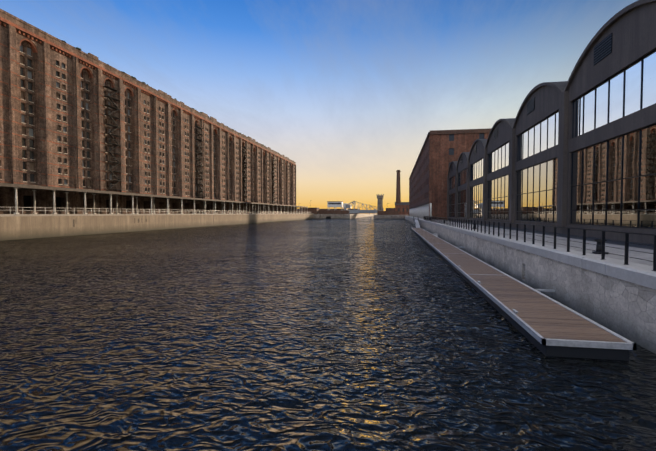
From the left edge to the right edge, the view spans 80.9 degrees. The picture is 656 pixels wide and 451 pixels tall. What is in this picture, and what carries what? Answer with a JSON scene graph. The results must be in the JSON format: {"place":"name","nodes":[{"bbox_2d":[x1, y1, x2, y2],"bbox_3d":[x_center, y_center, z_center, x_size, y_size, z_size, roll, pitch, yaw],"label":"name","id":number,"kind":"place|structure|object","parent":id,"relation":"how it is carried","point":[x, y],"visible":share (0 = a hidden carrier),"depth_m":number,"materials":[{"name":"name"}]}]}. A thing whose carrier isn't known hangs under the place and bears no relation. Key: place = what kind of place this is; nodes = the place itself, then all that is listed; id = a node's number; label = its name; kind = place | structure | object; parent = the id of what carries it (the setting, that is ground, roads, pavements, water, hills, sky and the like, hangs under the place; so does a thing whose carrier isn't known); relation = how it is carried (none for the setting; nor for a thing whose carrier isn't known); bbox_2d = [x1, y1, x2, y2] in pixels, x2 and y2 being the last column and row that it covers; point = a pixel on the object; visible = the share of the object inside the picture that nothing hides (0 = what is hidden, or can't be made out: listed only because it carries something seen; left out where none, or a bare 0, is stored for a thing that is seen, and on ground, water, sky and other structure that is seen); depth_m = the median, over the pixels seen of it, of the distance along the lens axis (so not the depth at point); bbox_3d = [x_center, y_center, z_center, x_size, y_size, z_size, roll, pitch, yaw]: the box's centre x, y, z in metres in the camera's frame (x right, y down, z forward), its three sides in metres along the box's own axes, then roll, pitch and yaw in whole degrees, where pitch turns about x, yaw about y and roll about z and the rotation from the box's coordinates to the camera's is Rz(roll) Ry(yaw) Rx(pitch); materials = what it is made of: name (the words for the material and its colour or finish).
{"place":"outdoors","nodes":[
{"label":"outdoors","id":0,"kind":"place"},
{"bbox_2d":[0,9,295,213],"bbox_3d":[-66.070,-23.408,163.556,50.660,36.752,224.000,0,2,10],"label":"warehouse building","id":1,"kind":"structure","parent":0,"point":[54,92],"depth_m":91.00,"materials":[{"name":"brown brick"}]},
{"bbox_2d":[103,84,275,202],"bbox_3d":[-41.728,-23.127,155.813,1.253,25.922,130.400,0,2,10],"label":"fire escapes","id":2,"kind":"object","parent":1,"relation":"on","point":[117,126],"visible":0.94,"depth_m":95.13,"materials":[{"name":"metal"}]},
{"bbox_2d":[0,214,312,240],"bbox_3d":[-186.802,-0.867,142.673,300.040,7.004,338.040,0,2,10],"label":"quay","id":3,"kind":"structure","parent":0,"point":[21,226],"depth_m":79.62,"materials":[{"name":"concrete"}]},
{"bbox_2d":[0,183,308,213],"bbox_3d":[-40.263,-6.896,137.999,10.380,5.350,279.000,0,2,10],"label":"tobacco canopy","id":4,"kind":"object","parent":3,"relation":"on","point":[33,188],"visible":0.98,"depth_m":90.03,"materials":[{"name":"grey metal"}]},
{"bbox_2d":[0,0,637,213],"label":"sky","id":5,"kind":"structure","parent":0,"point":[352,92],"materials":[{"name":"blue"}]},
{"bbox_2d":[0,216,655,450],"bbox_3d":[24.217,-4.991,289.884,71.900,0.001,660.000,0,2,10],"label":"water","id":6,"kind":"structure","parent":0,"point":[371,333],"depth_m":11.07,"materials":[{"name":"blue liquid"}]},
{"bbox_2d":[411,217,636,360],"bbox_3d":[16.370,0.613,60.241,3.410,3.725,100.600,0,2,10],"label":"pontoon","id":7,"kind":"object","parent":6,"relation":"on","point":[544,324],"visible":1,"depth_m":13.90,"materials":[{"name":"brown wood"}]},
{"bbox_2d":[297,208,408,218],"bbox_3d":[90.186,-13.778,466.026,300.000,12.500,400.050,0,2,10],"label":"quays","id":8,"kind":"object","parent":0,"point":[388,213],"visible":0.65,"depth_m":289.74,"materials":[{"name":"concrete"}]},
{"bbox_2d":[327,201,383,212],"bbox_3d":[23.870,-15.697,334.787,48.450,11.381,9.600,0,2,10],"label":"bascule bridge","id":9,"kind":"structure","parent":8,"relation":"on","point":[341,204],"depth_m":332.31,"materials":[{"name":"metal"}]},
{"bbox_2d":[395,170,408,214],"bbox_3d":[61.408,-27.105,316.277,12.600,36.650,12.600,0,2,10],"label":"chimney stack","id":10,"kind":"object","parent":8,"relation":"on","point":[402,208],"visible":0.9,"depth_m":313.81,"materials":[{"name":"brick"}]},
{"bbox_2d":[376,194,383,214],"bbox_3d":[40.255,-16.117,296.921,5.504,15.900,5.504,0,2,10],"label":"tower","id":11,"kind":"structure","parent":0,"point":[380,202],"depth_m":295.07,"materials":[{"name":"stone"}]},
{"bbox_2d":[405,216,655,353],"bbox_3d":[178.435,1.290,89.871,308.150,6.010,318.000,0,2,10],"label":"quay","id":12,"kind":"structure","parent":0,"point":[613,292],"depth_m":16.88,"materials":[{"name":"concrete"}]},
{"bbox_2d":[409,128,491,219],"bbox_3d":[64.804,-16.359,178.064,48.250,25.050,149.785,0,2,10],"label":"warehouse","id":13,"kind":"structure","parent":12,"relation":"on","point":[440,151],"depth_m":108.31,"materials":[{"name":"brick"}]},
{"bbox_2d":[423,216,655,270],"bbox_3d":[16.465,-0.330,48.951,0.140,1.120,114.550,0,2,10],"label":"quay railing","id":14,"kind":"object","parent":12,"relation":"on","point":[440,219],"visible":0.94,"depth_m":19.14,"materials":[{"name":"grey metal"}]},
{"bbox_2d":[447,0,655,243],"bbox_3d":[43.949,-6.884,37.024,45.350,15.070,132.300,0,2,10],"label":"building","id":15,"kind":"structure","parent":0,"point":[577,149],"depth_m":30.37,"materials":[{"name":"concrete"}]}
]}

